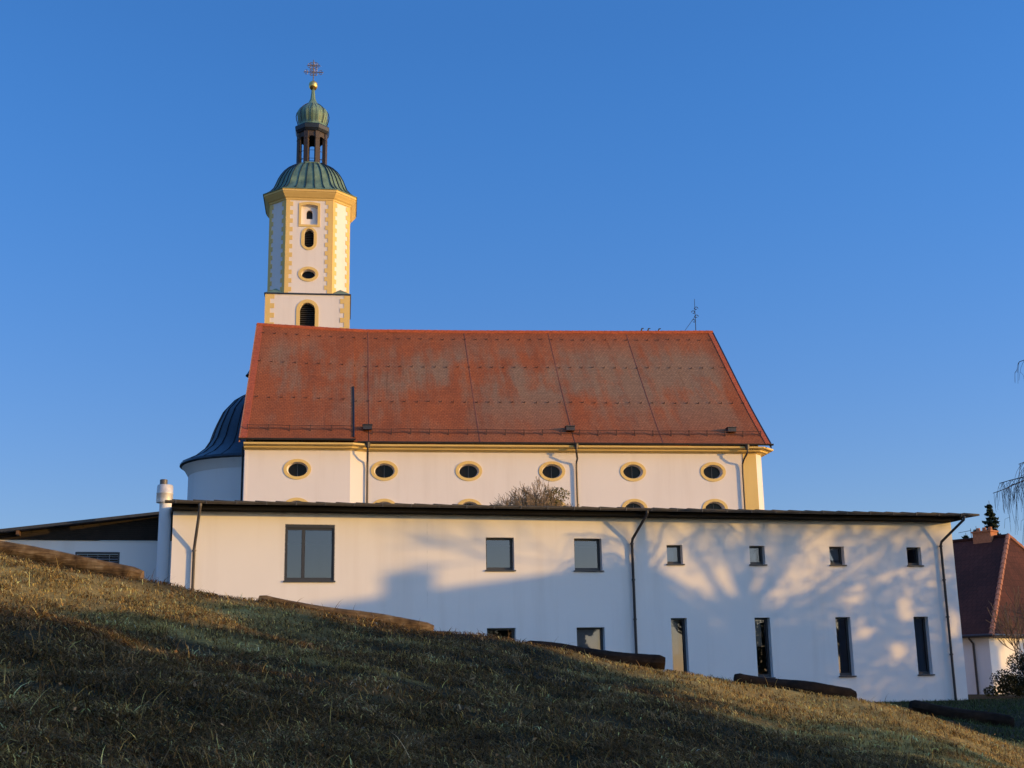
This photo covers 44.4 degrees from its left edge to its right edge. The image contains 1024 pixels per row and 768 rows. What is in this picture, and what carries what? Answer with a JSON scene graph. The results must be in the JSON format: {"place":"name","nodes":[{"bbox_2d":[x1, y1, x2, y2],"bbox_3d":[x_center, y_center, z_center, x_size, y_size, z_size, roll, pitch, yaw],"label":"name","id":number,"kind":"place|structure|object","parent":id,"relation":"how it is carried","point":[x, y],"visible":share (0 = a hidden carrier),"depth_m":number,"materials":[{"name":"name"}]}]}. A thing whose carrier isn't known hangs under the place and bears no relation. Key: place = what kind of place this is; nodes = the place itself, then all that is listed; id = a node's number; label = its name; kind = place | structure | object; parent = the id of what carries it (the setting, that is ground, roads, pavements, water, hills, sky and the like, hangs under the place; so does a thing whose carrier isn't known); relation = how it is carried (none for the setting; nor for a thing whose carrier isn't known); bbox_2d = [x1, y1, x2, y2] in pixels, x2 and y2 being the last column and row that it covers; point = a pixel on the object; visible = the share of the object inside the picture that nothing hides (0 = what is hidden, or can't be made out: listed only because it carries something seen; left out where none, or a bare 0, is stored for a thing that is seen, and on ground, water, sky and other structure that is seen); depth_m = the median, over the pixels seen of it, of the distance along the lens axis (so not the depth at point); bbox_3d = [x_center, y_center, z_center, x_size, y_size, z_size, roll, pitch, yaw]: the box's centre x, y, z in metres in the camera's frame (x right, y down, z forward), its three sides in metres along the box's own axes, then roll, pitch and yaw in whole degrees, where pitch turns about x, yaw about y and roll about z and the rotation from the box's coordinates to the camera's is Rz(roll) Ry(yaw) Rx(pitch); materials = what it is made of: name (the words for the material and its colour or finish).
{"place":"outdoors","nodes":[
{"label":"outdoors","id":0,"kind":"place"},
{"bbox_2d":[0,550,1023,767],"bbox_3d":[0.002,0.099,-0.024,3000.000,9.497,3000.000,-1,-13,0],"label":"ground","id":1,"kind":"structure","parent":0,"point":[190,642],"depth_m":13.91,"materials":[{"name":"green plant"}]},
{"bbox_2d":[0,541,143,579],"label":"log","id":2,"kind":"object","parent":1,"relation":"on","point":[65,559],"visible":0.69,"depth_m":18.19,"materials":[{"name":"brown wood"}]},
{"bbox_2d":[0,511,172,584],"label":"side building","id":3,"kind":"structure","parent":1,"relation":"on","point":[132,540],"depth_m":41.85,"materials":[{"name":"white paint"}]},
{"bbox_2d":[75,552,119,563],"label":"window","id":4,"kind":"structure","parent":3,"relation":"in","point":[114,557],"depth_m":41.83,"materials":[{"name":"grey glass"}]},
{"bbox_2d":[259,595,433,632],"bbox_3d":[-2.396,3.344,18.079,2.548,0.635,0.222,-1,-13,0],"label":"log","id":5,"kind":"object","parent":1,"relation":"on","point":[404,622],"visible":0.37,"depth_m":18.00,"materials":[{"name":"brown wood"}]},
{"bbox_2d":[179,299,773,509],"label":"church","id":6,"kind":"structure","parent":1,"relation":"on","point":[649,419],"depth_m":65.43,"materials":[{"name":"tile"}]},
{"bbox_2d":[283,459,310,478],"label":"window","id":7,"kind":"structure","parent":6,"relation":"in","point":[297,471],"depth_m":61.62,"materials":[{"name":"paint"}]},
{"bbox_2d":[286,497,307,501],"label":"window","id":8,"kind":"structure","parent":6,"relation":"in","point":[292,499],"depth_m":61.16,"materials":[{"name":"paint"}]},
{"bbox_2d":[263,60,356,328],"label":"bell tower","id":9,"kind":"structure","parent":6,"relation":"on","point":[310,208],"depth_m":82.76,"materials":[{"name":"paint"}]},
{"bbox_2d":[296,299,318,326],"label":"window","id":10,"kind":"structure","parent":9,"relation":"in","point":[308,315],"depth_m":81.42,"materials":[{"name":"paint"}]},
{"bbox_2d":[298,266,317,281],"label":"window","id":11,"kind":"structure","parent":9,"relation":"in","point":[308,276],"depth_m":81.96,"materials":[{"name":"paint"}]},
{"bbox_2d":[301,227,316,249],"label":"window","id":12,"kind":"structure","parent":9,"relation":"in","point":[310,239],"depth_m":82.60,"materials":[{"name":"paint"}]},
{"bbox_2d":[373,499,394,503],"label":"window","id":13,"kind":"structure","parent":6,"relation":"in","point":[380,500],"depth_m":62.05,"materials":[{"name":"paint"}]},
{"bbox_2d":[371,460,397,480],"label":"window","id":14,"kind":"structure","parent":6,"relation":"in","point":[383,473],"depth_m":62.53,"materials":[{"name":"paint"}]},
{"bbox_2d":[455,461,481,480],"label":"window","id":15,"kind":"structure","parent":6,"relation":"in","point":[467,473],"depth_m":63.09,"materials":[{"name":"paint"}]},
{"bbox_2d":[458,499,480,504],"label":"window","id":16,"kind":"structure","parent":6,"relation":"in","point":[465,500],"depth_m":62.63,"materials":[{"name":"paint"}]},
{"bbox_2d":[539,461,564,480],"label":"window","id":17,"kind":"structure","parent":6,"relation":"in","point":[549,473],"depth_m":63.64,"materials":[{"name":"paint"}]},
{"bbox_2d":[620,462,645,480],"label":"window","id":18,"kind":"structure","parent":6,"relation":"in","point":[630,473],"depth_m":64.19,"materials":[{"name":"paint"}]},
{"bbox_2d":[622,499,647,507],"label":"window","id":19,"kind":"structure","parent":6,"relation":"in","point":[632,505],"depth_m":63.74,"materials":[{"name":"paint"}]},
{"bbox_2d":[700,462,725,481],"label":"window","id":20,"kind":"structure","parent":6,"relation":"in","point":[709,473],"depth_m":64.74,"materials":[{"name":"paint"}]},
{"bbox_2d":[702,499,727,508],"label":"window","id":21,"kind":"structure","parent":6,"relation":"in","point":[710,506],"depth_m":64.30,"materials":[{"name":"paint"}]},
{"bbox_2d":[7,566,1009,767],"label":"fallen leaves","id":22,"kind":"object","parent":1,"relation":"on","point":[195,684],"visible":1,"depth_m":10.07,"materials":[{"name":"brown plant"}]},
{"bbox_2d":[489,474,579,506],"bbox_3d":[0.802,8.703,53.610,4.146,9.564,4.240,-6,-14,20],"label":"bare tree","id":23,"kind":"object","parent":1,"relation":"on","point":[536,500],"visible":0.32,"depth_m":54.38,"materials":[{"name":"brown plant"}]},
{"bbox_2d":[165,499,979,701],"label":"modern building","id":24,"kind":"structure","parent":1,"relation":"on","point":[862,604],"depth_m":42.19,"materials":[{"name":"white paint"}]},
{"bbox_2d":[156,479,172,584],"bbox_3d":[-11.082,6.847,39.502,0.524,7.750,0.524,2,-14,-14],"label":"flue chimney","id":25,"kind":"object","parent":24,"relation":"attached to","point":[164,490],"visible":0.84,"depth_m":39.89,"materials":[{"name":"metal"}]},
{"bbox_2d":[283,524,334,581],"bbox_3d":[-6.374,5.333,39.561,1.620,1.817,0.180,2,-14,-14],"label":"window","id":26,"kind":"structure","parent":24,"relation":"in","point":[303,527],"depth_m":39.56,"materials":[{"name":"grey metal"}]},
{"bbox_2d":[485,538,515,570],"bbox_3d":[-0.412,5.598,41.163,1.030,1.105,0.330,2,-14,-14],"label":"window","id":27,"kind":"structure","parent":24,"relation":"in","point":[511,550],"depth_m":41.28,"materials":[{"name":"grey glass"}]},
{"bbox_2d":[487,628,513,638],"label":"window","id":28,"kind":"structure","parent":24,"relation":"in","point":[512,629],"depth_m":40.74,"materials":[{"name":"grey metal"}]},
{"bbox_2d":[574,539,603,571],"bbox_3d":[2.510,5.721,41.908,1.040,1.105,0.330,2,-14,-14],"label":"window","id":29,"kind":"structure","parent":24,"relation":"in","point":[598,542],"depth_m":42.01,"materials":[{"name":"grey glass"}]},
{"bbox_2d":[577,628,602,649],"bbox_3d":[2.528,8.599,41.377,0.960,1.110,0.120,2,-14,-14],"label":"window","id":30,"kind":"structure","parent":24,"relation":"in","point":[586,637],"depth_m":41.46,"materials":[{"name":"grey glass"}]},
{"bbox_2d":[666,546,684,564],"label":"window","id":31,"kind":"structure","parent":24,"relation":"in","point":[670,549],"depth_m":42.84,"materials":[{"name":"grey metal"}]},
{"bbox_2d":[671,618,686,671],"bbox_3d":[5.546,8.874,42.112,0.570,1.985,0.120,2,-14,-14],"label":"window","id":32,"kind":"structure","parent":24,"relation":"in","point":[674,625],"depth_m":42.21,"materials":[{"name":"grey metal"}]},
{"bbox_2d":[749,546,766,565],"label":"window","id":33,"kind":"structure","parent":24,"relation":"in","point":[752,549],"depth_m":43.59,"materials":[{"name":"grey metal"}]},
{"bbox_2d":[755,618,775,677],"bbox_3d":[8.524,8.990,42.736,0.650,2.030,0.380,2,-14,-14],"label":"window","id":34,"kind":"structure","parent":24,"relation":"in","point":[757,620],"depth_m":42.95,"materials":[{"name":"grey glass"}]},
{"bbox_2d":[829,547,846,565],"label":"window","id":35,"kind":"structure","parent":24,"relation":"in","point":[835,552],"depth_m":44.38,"materials":[{"name":"grey glass"}]},
{"bbox_2d":[835,617,856,676],"bbox_3d":[11.479,9.108,43.468,0.650,2.030,0.330,2,-14,-14],"label":"window","id":36,"kind":"structure","parent":24,"relation":"in","point":[849,674],"depth_m":43.60,"materials":[{"name":"grey metal"}]},
{"bbox_2d":[906,548,923,566],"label":"window","id":37,"kind":"structure","parent":24,"relation":"in","point":[916,564],"depth_m":45.06,"materials":[{"name":"grey glass"}]},
{"bbox_2d":[913,617,934,675],"bbox_3d":[14.432,9.233,44.223,0.650,2.030,0.330,2,-14,-14],"label":"window","id":38,"kind":"structure","parent":24,"relation":"in","point":[924,673],"depth_m":44.34,"materials":[{"name":"grey glass"}]},
{"bbox_2d":[525,640,665,669],"bbox_3d":[1.175,3.885,17.933,2.024,0.468,0.244,-1,-13,0],"label":"log","id":39,"kind":"object","parent":1,"relation":"on","point":[654,661],"visible":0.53,"depth_m":17.84,"materials":[{"name":"brown wood"}]},
{"bbox_2d":[733,673,856,698],"bbox_3d":[4.012,4.330,17.814,1.726,0.468,0.243,-1,-13,0],"label":"log","id":40,"kind":"object","parent":1,"relation":"on","point":[819,688],"visible":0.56,"depth_m":17.73,"materials":[{"name":"brown wood"}]},
{"bbox_2d":[908,700,1014,727],"bbox_3d":[8.985,6.621,25.109,2.048,0.623,0.315,-1,-13,0],"label":"log","id":41,"kind":"object","parent":1,"relation":"on","point":[992,718],"visible":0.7,"depth_m":24.99,"materials":[{"name":"brown wood"}]},
{"bbox_2d":[952,527,1023,693],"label":"tiled house","id":42,"kind":"structure","parent":1,"relation":"on","point":[989,564],"depth_m":59.58,"materials":[{"name":"brown tile"},{"name":"plaster"},{"name":"orange brick"}]},
{"bbox_2d":[982,504,1000,534],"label":"conifer","id":43,"kind":"object","parent":1,"relation":"on","point":[991,521],"visible":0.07,"depth_m":109.96,"materials":[{"name":"green plant"}]},
{"bbox_2d":[986,586,1023,660],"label":"bare shrub","id":44,"kind":"object","parent":1,"relation":"on","point":[1008,623],"visible":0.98,"depth_m":48.87,"materials":[{"name":"brown plant"}]},
{"bbox_2d":[989,652,1023,696],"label":"hedge bush","id":45,"kind":"object","parent":1,"relation":"on","point":[1012,683],"visible":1,"depth_m":47.69,"materials":[{"name":"green plant"}]},
{"bbox_2d":[994,360,1023,543],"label":"birch tree","id":46,"kind":"object","parent":1,"relation":"on","point":[1008,489],"visible":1,"depth_m":37.33,"materials":[{"name":"brown plant"}]},
{"bbox_2d":[0,0,1023,554],"label":"sky","id":47,"kind":"structure","parent":0,"point":[835,188],"materials":[{"name":"blue"}]},
{"bbox_2d":[710,674,1023,741],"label":"lawn grass","id":48,"kind":"structure","parent":0,"point":[976,704],"depth_m":30.77,"materials":[{"name":"green plant"}]},
{"bbox_2d":[983,685,1023,695],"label":"plant","id":49,"kind":"object","parent":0,"point":[993,692],"visible":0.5,"depth_m":50.86,"materials":[{"name":"green plant"}]}
]}

